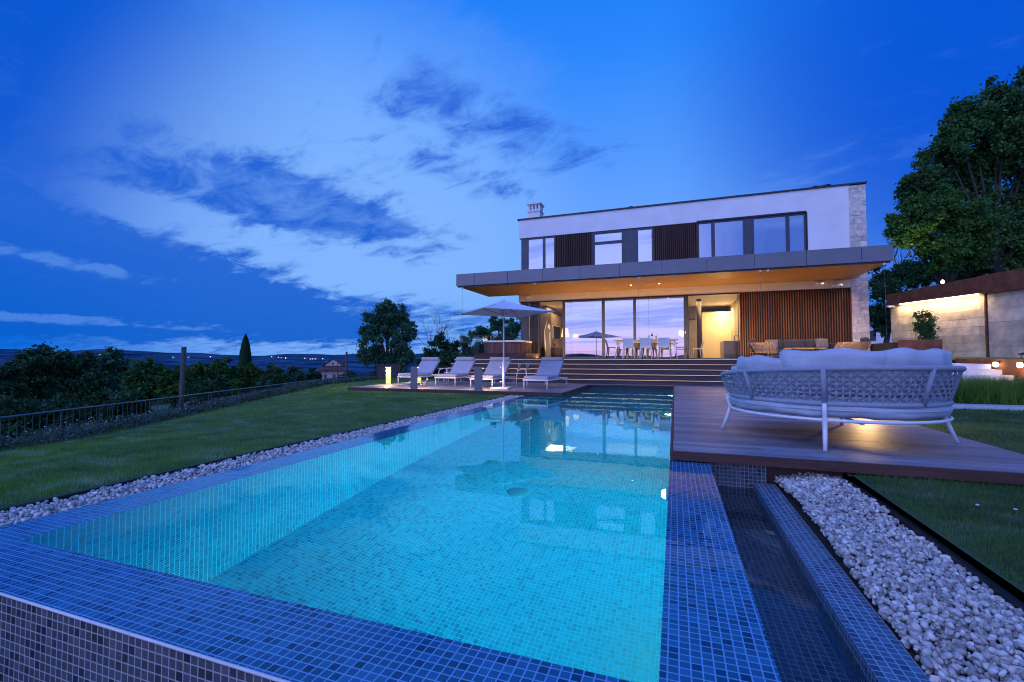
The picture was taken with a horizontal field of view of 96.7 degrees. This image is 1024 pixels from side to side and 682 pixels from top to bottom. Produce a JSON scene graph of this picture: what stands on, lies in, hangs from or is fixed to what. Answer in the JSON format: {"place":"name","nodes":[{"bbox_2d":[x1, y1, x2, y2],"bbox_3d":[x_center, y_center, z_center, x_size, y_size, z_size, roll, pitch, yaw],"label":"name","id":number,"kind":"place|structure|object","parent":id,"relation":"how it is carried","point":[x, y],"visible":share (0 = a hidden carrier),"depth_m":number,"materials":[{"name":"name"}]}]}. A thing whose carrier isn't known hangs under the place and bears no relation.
{"place":"outdoors","nodes":[
{"label":"outdoors","id":0,"kind":"place"},
{"bbox_2d":[0,377,506,508],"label":"lawn","id":1,"kind":"structure","parent":0,"point":[261,432],"depth_m":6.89,"materials":[{"name":"green plant"}]},
{"bbox_2d":[0,360,31,399],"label":"shrub","id":2,"kind":"object","parent":1,"relation":"on","point":[12,384],"visible":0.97,"depth_m":13.21,"materials":[{"name":"green plant"}]},
{"bbox_2d":[0,392,54,447],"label":"shrub","id":3,"kind":"object","parent":1,"relation":"on","point":[8,407],"visible":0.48,"depth_m":11.19,"materials":[{"name":"green plant"}]},
{"bbox_2d":[6,341,75,406],"bbox_3d":[-15.357,2.010,14.774,1.881,4.112,1.810,-2,-3,38],"label":"shrub","id":4,"kind":"object","parent":1,"relation":"on","point":[37,364],"visible":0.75,"depth_m":14.56,"materials":[{"name":"green plant"}]},
{"bbox_2d":[29,390,93,441],"bbox_3d":[-12.093,2.649,12.107,1.615,2.638,1.579,-2,-3,42],"label":"shrub","id":5,"kind":"object","parent":1,"relation":"on","point":[58,402],"visible":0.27,"depth_m":12.07,"materials":[{"name":"green plant"}]},
{"bbox_2d":[43,350,103,399],"bbox_3d":[-15.122,2.190,15.674,1.842,3.816,1.977,1,-2,-32],"label":"shrub","id":6,"kind":"object","parent":1,"relation":"on","point":[78,365],"visible":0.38,"depth_m":15.63,"materials":[{"name":"green plant"}]},
{"bbox_2d":[63,367,123,425],"bbox_3d":[-13.804,2.468,15.086,1.840,3.222,1.760,-1,-2,20],"label":"shrub","id":7,"kind":"object","parent":1,"relation":"on","point":[93,385],"visible":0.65,"depth_m":14.87,"materials":[{"name":"green plant"}]},
{"bbox_2d":[94,346,130,387],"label":"shrub","id":8,"kind":"object","parent":1,"relation":"on","point":[112,360],"visible":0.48,"depth_m":24.16,"materials":[{"name":"green plant"}]},
{"bbox_2d":[94,388,156,431],"bbox_3d":[-11.911,2.751,14.146,1.749,2.595,1.619,2,-3,-39],"label":"shrub","id":9,"kind":"object","parent":1,"relation":"on","point":[133,395],"visible":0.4,"depth_m":13.95,"materials":[{"name":"green plant"}]},
{"bbox_2d":[120,357,174,404],"bbox_3d":[-16.059,2.471,20.169,2.230,3.592,1.939,2,-3,-36],"label":"shrub","id":10,"kind":"object","parent":1,"relation":"on","point":[139,377],"visible":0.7,"depth_m":19.83,"materials":[{"name":"green plant"}]},
{"bbox_2d":[149,366,195,409],"bbox_3d":[-15.085,2.655,20.183,1.669,3.220,1.719,1,-2,-30],"label":"shrub","id":11,"kind":"object","parent":1,"relation":"on","point":[168,382],"visible":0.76,"depth_m":19.88,"materials":[{"name":"green plant"}]},
{"bbox_2d":[178,347,186,408],"bbox_3d":[-8.259,1.540,11.365,0.193,2.789,0.119,-1,-2,20],"label":"timber pole","id":12,"kind":"object","parent":1,"relation":"on","point":[182,372],"visible":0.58,"depth_m":11.34,"materials":[{"name":"brown wood"}]},
{"bbox_2d":[0,373,370,448],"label":"metal fence","id":13,"kind":"object","parent":1,"relation":"on","point":[73,409],"visible":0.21,"depth_m":9.04,"materials":[{"name":"black metal"}]},
{"bbox_2d":[0,376,385,451],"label":"groundcover plants","id":14,"kind":"object","parent":1,"relation":"on","point":[90,429],"visible":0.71,"depth_m":8.91,"materials":[{"name":"plant"}]},
{"bbox_2d":[187,361,215,398],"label":"shrub","id":15,"kind":"object","parent":1,"relation":"on","point":[200,371],"visible":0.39,"depth_m":24.09,"materials":[{"name":"green plant"}]},
{"bbox_2d":[188,374,236,406],"bbox_3d":[-12.642,2.798,19.174,1.828,2.863,1.721,1,-2,-27],"label":"shrub","id":16,"kind":"object","parent":1,"relation":"on","point":[208,385],"visible":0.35,"depth_m":18.98,"materials":[{"name":"green plant"}]},
{"bbox_2d":[209,354,244,395],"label":"shrub","id":17,"kind":"object","parent":1,"relation":"on","point":[221,367],"visible":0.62,"depth_m":27.07,"materials":[{"name":"green plant"}]},
{"bbox_2d":[235,361,262,392],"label":"shrub","id":18,"kind":"object","parent":1,"relation":"on","point":[251,374],"visible":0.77,"depth_m":28.95,"materials":[{"name":"green plant"}]},
{"bbox_2d":[0,395,524,526],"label":"pebble strip","id":19,"kind":"object","parent":1,"relation":"on","point":[14,515],"visible":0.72,"depth_m":3.98,"materials":[{"name":"white gravel"}]},
{"bbox_2d":[252,373,285,393],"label":"shrub","id":20,"kind":"object","parent":1,"relation":"on","point":[268,379],"visible":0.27,"depth_m":24.99,"materials":[{"name":"green plant"}]},
{"bbox_2d":[260,363,289,387],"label":"shrub","id":21,"kind":"object","parent":1,"relation":"on","point":[272,369],"visible":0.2,"depth_m":32.14,"materials":[{"name":"green plant"}]},
{"bbox_2d":[283,365,306,384],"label":"shrub","id":22,"kind":"object","parent":1,"relation":"on","point":[296,374],"visible":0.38,"depth_m":33.84,"materials":[{"name":"green plant"}]},
{"bbox_2d":[305,367,322,380],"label":"shrub","id":23,"kind":"object","parent":1,"relation":"on","point":[311,374],"visible":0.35,"depth_m":35.94,"materials":[{"name":"green plant"}]},
{"bbox_2d":[340,369,356,378],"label":"shrub","id":24,"kind":"object","parent":1,"relation":"on","point":[350,373],"visible":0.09,"depth_m":30.16,"materials":[{"name":"green plant"}]},
{"bbox_2d":[352,296,418,372],"bbox_3d":[-8.837,0.326,32.087,4.588,6.802,2.866,0,-2,-7],"label":"leafy tree","id":25,"kind":"object","parent":1,"relation":"on","point":[388,319],"visible":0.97,"depth_m":31.67,"materials":[{"name":"green plant"}]},
{"bbox_2d":[377,363,399,379],"bbox_3d":[-6.100,1.618,22.456,1.140,1.050,0.061,0,-2,0],"label":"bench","id":26,"kind":"object","parent":1,"relation":"on","point":[382,373],"visible":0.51,"depth_m":22.45,"materials":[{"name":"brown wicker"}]},
{"bbox_2d":[407,309,458,356],"bbox_3d":[-5.157,0.524,30.527,3.681,5.653,3.489,-1,-2,20],"label":"bare tree","id":27,"kind":"object","parent":1,"relation":"on","point":[437,330],"visible":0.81,"depth_m":30.26,"materials":[{"name":"brown plant"}]},
{"bbox_2d":[413,331,470,373],"bbox_3d":[-4.573,1.374,28.805,2.791,4.063,4.852,2,-3,-36],"label":"bushy tree","id":28,"kind":"object","parent":1,"relation":"on","point":[450,352],"visible":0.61,"depth_m":28.63,"materials":[{"name":"green plant"}]},
{"bbox_2d":[460,330,478,356],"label":"slim tree","id":29,"kind":"object","parent":1,"relation":"on","point":[465,342],"visible":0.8,"depth_m":35.81,"materials":[{"name":"green plant"}]},
{"bbox_2d":[470,316,520,356],"bbox_3d":[-0.814,0.651,37.844,5.647,6.356,2.570,0,-2,-4],"label":"leafy tree","id":30,"kind":"object","parent":1,"relation":"on","point":[512,331],"visible":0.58,"depth_m":37.69,"materials":[{"name":"green plant"}]},
{"bbox_2d":[348,380,673,398],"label":"sunbathing deck","id":31,"kind":"structure","parent":1,"relation":"on","point":[553,389],"depth_m":14.01,"materials":[{"name":"brown wood"}]},
{"bbox_2d":[385,366,390,383],"bbox_3d":[-4.299,1.189,15.805,0.185,0.615,0.120,0,-2,0],"label":"bollard light","id":32,"kind":"object","parent":31,"relation":"on","point":[388,374],"visible":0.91,"depth_m":15.82,"materials":[{"name":"metal"}]},
{"bbox_2d":[410,367,418,388],"bbox_3d":[-2.895,1.087,13.539,0.215,0.650,0.120,-1,-2,20],"label":"bollard light","id":33,"kind":"object","parent":31,"relation":"on","point":[413,377],"visible":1,"depth_m":13.48,"materials":[{"name":"metal"}]},
{"bbox_2d":[397,357,444,383],"bbox_3d":[-3.227,1.049,16.420,0.780,0.940,1.995,-1,-2,21],"label":"sun lounger","id":34,"kind":"object","parent":31,"relation":"on","point":[427,366],"visible":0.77,"depth_m":16.61,"materials":[{"name":"white fabric"}]},
{"bbox_2d":[434,357,475,385],"bbox_3d":[-1.867,1.029,15.881,0.780,0.940,1.995,-1,-2,20],"label":"sun lounger","id":35,"kind":"object","parent":31,"relation":"on","point":[462,367],"visible":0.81,"depth_m":16.03,"materials":[{"name":"fabric"}]},
{"bbox_2d":[474,367,483,389],"bbox_3d":[-0.930,1.062,12.857,0.235,0.650,0.120,-1,-2,20],"label":"bollard light","id":36,"kind":"object","parent":31,"relation":"on","point":[478,378],"visible":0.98,"depth_m":12.80,"materials":[{"name":"metal"}]},
{"bbox_2d":[470,357,514,386],"bbox_3d":[-0.593,0.990,14.820,0.780,0.940,1.995,-1,-2,21],"label":"sun lounger","id":37,"kind":"object","parent":31,"relation":"on","point":[493,371],"visible":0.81,"depth_m":15.04,"materials":[{"name":"fabric"}]},
{"bbox_2d":[455,297,556,388],"bbox_3d":[-0.250,0.048,13.608,2.320,2.728,2.321,1,-2,-27],"label":"parasol","id":38,"kind":"object","parent":31,"relation":"on","point":[503,308],"visible":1,"depth_m":13.64,"materials":[{"name":"white fabric"}]},
{"bbox_2d":[523,357,567,388],"bbox_3d":[1.074,0.965,14.157,0.780,0.940,1.995,-1,-2,24],"label":"sun lounger","id":39,"kind":"object","parent":31,"relation":"on","point":[549,369],"visible":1,"depth_m":14.32,"materials":[{"name":"fabric"}]},
{"bbox_2d":[0,395,780,681],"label":"swimming pool","id":40,"kind":"structure","parent":0,"point":[67,616],"depth_m":1.78,"materials":[{"name":"tile"}]},
{"bbox_2d":[21,388,672,681],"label":"pool water","id":41,"kind":"structure","parent":40,"relation":"in","point":[534,527],"depth_m":2.63,"materials":[{"name":"blue liquid"}]},
{"bbox_2d":[474,353,539,357],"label":"tub platform","id":42,"kind":"structure","parent":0,"point":[510,355],"depth_m":19.79,"materials":[{"name":"brown wood"}]},
{"bbox_2d":[484,340,531,352],"bbox_3d":[-0.179,0.292,20.923,1.960,0.571,1.830,-1,-2,20],"label":"hot tub","id":43,"kind":"object","parent":42,"relation":"on","point":[515,346],"visible":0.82,"depth_m":20.10,"materials":[{"name":"brown wood"}]},
{"bbox_2d":[0,349,1023,602],"bbox_3d":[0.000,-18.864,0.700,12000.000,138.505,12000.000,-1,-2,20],"label":"ground","id":44,"kind":"structure","parent":0,"point":[356,367],"depth_m":2174.99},
{"bbox_2d":[238,333,251,394],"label":"cypress tree","id":45,"kind":"object","parent":44,"relation":"on","point":[245,358],"visible":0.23,"depth_m":69.41,"materials":[{"name":"green plant"}]},
{"bbox_2d":[0,395,510,512],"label":"garden edging","id":46,"kind":"object","parent":44,"relation":"on","point":[83,492],"visible":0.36,"depth_m":4.14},
{"bbox_2d":[316,358,350,378],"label":"distant house","id":47,"kind":"structure","parent":44,"relation":"on","point":[328,369],"depth_m":109.81,"materials":[{"name":"paint"}]},
{"bbox_2d":[0,0,1023,355],"label":"sky","id":48,"kind":"structure","parent":0,"point":[199,176],"materials":[{"name":"blue"}]},
{"bbox_2d":[690,341,704,357],"bbox_3d":[8.503,0.409,20.858,0.548,0.792,0.480,0,-2,10],"label":"dining chair","id":49,"kind":"object","parent":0,"point":[701,347],"visible":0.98,"depth_m":20.68,"materials":[{"name":"white plastic"}]},
{"bbox_2d":[720,335,739,357],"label":"kitchen island","id":50,"kind":"structure","parent":0,"point":[728,349],"depth_m":19.91,"materials":[{"name":"stone"}]},
{"bbox_2d":[772,472,1023,681],"bbox_3d":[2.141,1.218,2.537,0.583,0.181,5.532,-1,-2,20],"label":"pebble bed","id":51,"kind":"object","parent":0,"point":[932,586],"visible":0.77,"depth_m":2.18,"materials":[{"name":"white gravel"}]},
{"bbox_2d":[709,462,930,681],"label":"overflow channel","id":52,"kind":"object","parent":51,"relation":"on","point":[878,651],"visible":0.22,"depth_m":2.31,"materials":[{"name":"tile"}]},
{"bbox_2d":[717,486,867,681],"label":"channel water","id":53,"kind":"structure","parent":52,"relation":"in","point":[806,641],"depth_m":2.30,"materials":[{"name":"blue liquid"}]},
{"bbox_2d":[842,476,1023,610],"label":"garden edging","id":54,"kind":"object","parent":51,"relation":"on","point":[1003,593],"visible":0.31,"depth_m":2.50,"materials":[{"name":"black metal"}]},
{"bbox_2d":[850,407,1023,591],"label":"side lawn","id":55,"kind":"structure","parent":0,"point":[991,566],"depth_m":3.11,"materials":[{"name":"green plant"}]},
{"bbox_2d":[670,385,1023,492],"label":"pool deck","id":56,"kind":"structure","parent":55,"relation":"on","point":[777,446],"depth_m":4.63,"materials":[{"name":"brown wood"}]},
{"bbox_2d":[720,348,966,451],"bbox_3d":[3.722,0.606,5.330,2.326,1.018,2.245,-1,-2,20],"label":"round daybed","id":57,"kind":"object","parent":56,"relation":"on","point":[903,386],"visible":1,"depth_m":4.46,"materials":[{"name":"white paint"}]},
{"bbox_2d":[938,372,1023,404],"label":"long grass","id":58,"kind":"structure","parent":55,"relation":"on","point":[989,390],"depth_m":9.11,"materials":[{"name":"green plant"}]},
{"bbox_2d":[949,363,1017,382],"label":"stone steps","id":59,"kind":"structure","parent":55,"relation":"on","point":[981,369],"depth_m":11.83,"materials":[{"name":"concrete"}]},
{"bbox_2d":[952,404,1023,410],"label":"garden kerb","id":60,"kind":"structure","parent":55,"relation":"on","point":[989,406],"depth_m":8.55,"materials":[{"name":"concrete"}]},
{"bbox_2d":[955,359,1023,380],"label":"rusty side wall","id":61,"kind":"structure","parent":55,"relation":"on","point":[1007,366],"depth_m":11.79,"materials":[{"name":"brown metal"}]},
{"bbox_2d":[952,357,1023,359],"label":"garden","id":62,"kind":"object","parent":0,"point":[953,358],"depth_m":17.14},
{"bbox_2d":[869,322,891,343],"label":"neighbour house","id":63,"kind":"structure","parent":62,"relation":"on","point":[876,339],"depth_m":44.94,"materials":[{"name":"tile"}]},
{"bbox_2d":[873,209,929,336],"bbox_3d":[28.621,-5.319,31.692,4.702,9.811,3.910,-1,-2,20],"label":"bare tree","id":64,"kind":"object","parent":62,"relation":"on","point":[874,333],"visible":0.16,"depth_m":32.77,"materials":[{"name":"green plant"}]},
{"bbox_2d":[868,256,942,342],"bbox_3d":[25.817,-2.446,29.886,5.336,6.966,2.910,0,-2,10],"label":"broadleaf tree","id":65,"kind":"object","parent":62,"relation":"on","point":[908,273],"visible":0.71,"depth_m":29.84,"materials":[{"name":"green plant"}]},
{"bbox_2d":[870,339,942,350],"bbox_3d":[14.082,0.408,16.410,1.150,0.820,2.600,-1,-2,20],"label":"corten planter","id":66,"kind":"object","parent":62,"relation":"on","point":[924,344],"visible":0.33,"depth_m":15.28,"materials":[{"name":"metal"}]},
{"bbox_2d":[910,309,938,330],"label":"planter shrub","id":67,"kind":"object","parent":66,"relation":"in","point":[925,314],"visible":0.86,"depth_m":15.76,"materials":[{"name":"green plant"}]},
{"bbox_2d":[913,312,935,331],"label":"planter shrub","id":68,"kind":"object","parent":66,"relation":"in","point":[921,319],"visible":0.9,"depth_m":15.79,"materials":[{"name":"green plant"}]},
{"bbox_2d":[912,322,936,339],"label":"planter shrub","id":69,"kind":"object","parent":66,"relation":"in","point":[925,331],"visible":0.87,"depth_m":15.73,"materials":[{"name":"green plant"}]},
{"bbox_2d":[910,320,940,339],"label":"planter shrub","id":70,"kind":"object","parent":66,"relation":"in","point":[933,333],"visible":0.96,"depth_m":15.74,"materials":[{"name":"green plant"}]},
{"bbox_2d":[886,276,989,356],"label":"lit stone wall","id":71,"kind":"structure","parent":62,"relation":"on","point":[957,307],"depth_m":19.26,"materials":[{"name":"brown stone"}]},
{"bbox_2d":[882,179,1014,283],"bbox_3d":[20.376,-3.656,21.403,5.083,7.804,2.836,0,-2,1],"label":"chestnut tree","id":72,"kind":"object","parent":62,"relation":"on","point":[950,218],"visible":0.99,"depth_m":21.25,"materials":[{"name":"green plant"}]},
{"bbox_2d":[892,65,1023,275],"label":"broadleaf tree","id":73,"kind":"object","parent":62,"relation":"on","point":[991,126],"visible":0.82,"depth_m":26.29,"materials":[{"name":"green plant"}]},
{"bbox_2d":[942,250,1020,280],"bbox_3d":[30.710,-3.511,27.869,8.635,7.926,4.395,0,-2,-4],"label":"broadleaf tree","id":74,"kind":"object","parent":62,"relation":"on","point":[960,276],"visible":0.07,"depth_m":27.67,"materials":[{"name":"green plant"}]},
{"bbox_2d":[982,268,1023,357],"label":"grey stone wall","id":75,"kind":"structure","parent":62,"relation":"on","point":[1004,292],"depth_m":17.15,"materials":[{"name":"grey stone"}]},
{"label":"terrace base","id":76,"kind":"structure","parent":0,"visible":0},
{"bbox_2d":[479,358,540,358],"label":"terrace","id":77,"kind":"structure","parent":76,"relation":"on","point":[514,358],"depth_m":21.77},
{"bbox_2d":[605,339,619,358],"bbox_3d":[4.137,0.333,18.807,0.548,0.792,0.480,-1,-2,20],"label":"dining chair","id":78,"kind":"object","parent":77,"relation":"on","point":[608,347],"visible":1,"depth_m":18.72,"materials":[{"name":"plastic"}]},
{"bbox_2d":[622,338,635,358],"bbox_3d":[4.626,0.304,18.022,0.480,0.792,0.548,-1,-2,20],"label":"dining chair","id":79,"kind":"object","parent":77,"relation":"on","point":[628,342],"visible":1,"depth_m":17.84,"materials":[{"name":"white plastic"}]},
{"bbox_2d":[626,343,637,358],"bbox_3d":[5.080,0.351,19.291,0.480,0.792,0.548,-1,-2,20],"label":"dining chair","id":80,"kind":"object","parent":77,"relation":"on","point":[635,345],"visible":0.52,"depth_m":19.38,"materials":[{"name":"plastic"}]},
{"bbox_2d":[639,338,652,358],"bbox_3d":[5.237,0.296,17.803,0.480,0.792,0.548,-1,-2,20],"label":"dining chair","id":81,"kind":"object","parent":77,"relation":"on","point":[645,342],"visible":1,"depth_m":17.61,"materials":[{"name":"white plastic"}]},
{"bbox_2d":[614,339,677,358],"bbox_3d":[5.399,0.336,18.328,2.450,0.753,0.850,-1,-2,20],"label":"dining table","id":82,"kind":"object","parent":77,"relation":"on","point":[618,342],"visible":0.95,"depth_m":18.08,"materials":[{"name":"brown wood"}]},
{"bbox_2d":[658,338,670,358],"bbox_3d":[5.878,0.288,17.574,0.480,0.792,0.548,-1,-2,20],"label":"dining chair","id":83,"kind":"object","parent":77,"relation":"on","point":[663,342],"visible":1,"depth_m":17.39,"materials":[{"name":"white plastic"}]},
{"bbox_2d":[748,338,777,357],"bbox_3d":[9.290,0.279,16.920,0.922,0.766,0.747,-1,-2,20],"label":"slatted armchair","id":84,"kind":"object","parent":77,"relation":"on","point":[760,347],"visible":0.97,"depth_m":16.60,"materials":[{"name":"brown wood"}]},
{"bbox_2d":[765,339,836,356],"bbox_3d":[11.257,0.299,17.798,2.322,0.782,0.800,-1,-2,20],"label":"outdoor sofa","id":85,"kind":"object","parent":77,"relation":"on","point":[796,343],"visible":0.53,"depth_m":17.95,"materials":[{"name":"fabric"}]},
{"bbox_2d":[815,338,828,348],"bbox_3d":[11.991,0.100,17.596,0.448,0.408,0.214,0,-2,12],"label":"throw pillow","id":86,"kind":"object","parent":85,"relation":"on","point":[822,343],"visible":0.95,"depth_m":17.53,"materials":[{"name":"fabric"}]},
{"bbox_2d":[783,348,825,350],"bbox_3d":[10.842,0.461,16.851,1.250,0.412,0.650,-1,-2,20],"label":"coffee table","id":87,"kind":"object","parent":77,"relation":"on","point":[805,348],"visible":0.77,"depth_m":16.64,"materials":[{"name":"brown wood"}]},
{"bbox_2d":[835,337,871,350],"bbox_3d":[12.103,0.251,16.179,1.032,0.766,0.747,-1,-2,20],"label":"slatted armchair","id":88,"kind":"object","parent":77,"relation":"on","point":[864,343],"visible":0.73,"depth_m":15.91,"materials":[{"name":"brown wood"}]},
{"bbox_2d":[440,359,736,385],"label":"terrace steps","id":89,"kind":"structure","parent":76,"relation":"attached to","point":[698,372],"depth_m":16.25,"materials":[{"name":"brown wood"}]},
{"bbox_2d":[456,181,892,358],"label":"modern house","id":90,"kind":"structure","parent":76,"relation":"on","point":[712,273],"depth_m":19.57,"materials":[{"name":"paint"}]},
{"bbox_2d":[528,302,538,356],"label":"window","id":91,"kind":"structure","parent":90,"relation":"in","point":[536,302],"depth_m":22.10,"materials":[{"name":"metal"}]},
{"bbox_2d":[527,237,543,268],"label":"window","id":92,"kind":"structure","parent":90,"relation":"in","point":[528,239],"depth_m":22.35,"materials":[{"name":"metal"}]},
{"bbox_2d":[544,321,550,356],"bbox_3d":[1.760,-0.076,22.490,0.328,1.880,0.100,-1,-2,20],"label":"metal sculpture","id":93,"kind":"object","parent":90,"relation":"on","point":[547,332],"visible":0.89,"depth_m":22.46,"materials":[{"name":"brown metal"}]},
{"bbox_2d":[544,236,554,267],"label":"window","id":94,"kind":"structure","parent":90,"relation":"in","point":[550,236],"depth_m":22.07,"materials":[{"name":"metal"}]},
{"bbox_2d":[552,325,559,339],"bbox_3d":[2.388,-0.441,24.538,0.065,0.720,1.450,-1,-2,20],"label":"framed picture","id":95,"kind":"object","parent":90,"relation":"attached to","point":[556,332],"visible":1,"depth_m":24.35,"materials":[{"name":"black plastic"}]},
{"bbox_2d":[564,300,603,357],"bbox_3d":[3.344,-0.567,21.367,1.885,2.773,0.060,-1,-2,20],"label":"window","id":96,"kind":"structure","parent":90,"relation":"in","point":[584,329],"depth_m":21.35,"materials":[{"name":"glass"}]},
{"bbox_2d":[593,231,622,243],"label":"window","id":97,"kind":"structure","parent":90,"relation":"in","point":[594,234],"depth_m":21.12,"materials":[{"name":"metal"}]},
{"bbox_2d":[593,241,622,264],"bbox_3d":[4.459,-3.687,21.073,1.350,1.750,0.060,-1,-2,20],"label":"window","id":98,"kind":"structure","parent":90,"relation":"in","point":[620,241],"depth_m":21.09,"materials":[{"name":"metal"}]},
{"bbox_2d":[603,298,634,358],"bbox_3d":[4.894,-0.587,20.816,1.395,2.773,0.060,-1,-2,20],"label":"window","id":99,"kind":"structure","parent":90,"relation":"in","point":[618,314],"depth_m":20.84,"materials":[{"name":"glass"}]},
{"bbox_2d":[636,227,653,261],"bbox_3d":[5.997,-3.972,20.521,0.755,2.280,0.060,-1,-2,20],"label":"window","id":100,"kind":"structure","parent":90,"relation":"in","point":[652,229],"depth_m":20.52,"materials":[{"name":"metal"}]},
{"bbox_2d":[634,296,685,358],"bbox_3d":[6.559,-0.610,20.217,2.135,2.773,0.060,-1,-2,20],"label":"window","id":101,"kind":"structure","parent":90,"relation":"in","point":[662,317],"depth_m":20.23,"materials":[{"name":"glass"}]},
{"bbox_2d":[697,221,712,257],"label":"window","id":102,"kind":"structure","parent":90,"relation":"in","point":[711,222],"depth_m":19.66,"materials":[{"name":"metal"}]},
{"bbox_2d":[687,294,738,358],"bbox_3d":[8.634,-0.634,19.559,2.005,2.773,0.060,-1,-2,20],"label":"window","id":103,"kind":"structure","parent":90,"relation":"in","point":[737,294],"depth_m":19.37,"materials":[{"name":"metal"}]},
{"bbox_2d":[713,218,744,256],"bbox_3d":[9.231,-4.020,19.365,1.225,2.290,0.060,-1,-2,20],"label":"window","id":104,"kind":"structure","parent":90,"relation":"in","point":[741,219],"depth_m":19.38,"materials":[{"name":"metal"}]},
{"bbox_2d":[752,214,787,253],"bbox_3d":[10.676,-4.039,18.847,1.295,2.290,0.060,-1,-2,20],"label":"window frame","id":105,"kind":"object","parent":90,"relation":"in","point":[785,215],"depth_m":18.83,"materials":[{"name":"metal"}]},
{"bbox_2d":[787,213,806,251],"bbox_3d":[11.594,-4.051,18.519,0.645,2.290,0.060,-1,-2,20],"label":"window","id":106,"kind":"structure","parent":90,"relation":"in","point":[804,214],"depth_m":18.52,"materials":[{"name":"metal"}]},
{"bbox_2d":[832,281,842,286],"bbox_3d":[12.722,-2.244,17.828,0.340,0.234,0.214,-1,-2,20],"label":"wall speaker","id":107,"kind":"object","parent":90,"relation":"attached to","point":[836,283],"depth_m":17.76,"materials":[{"name":"white paint"}]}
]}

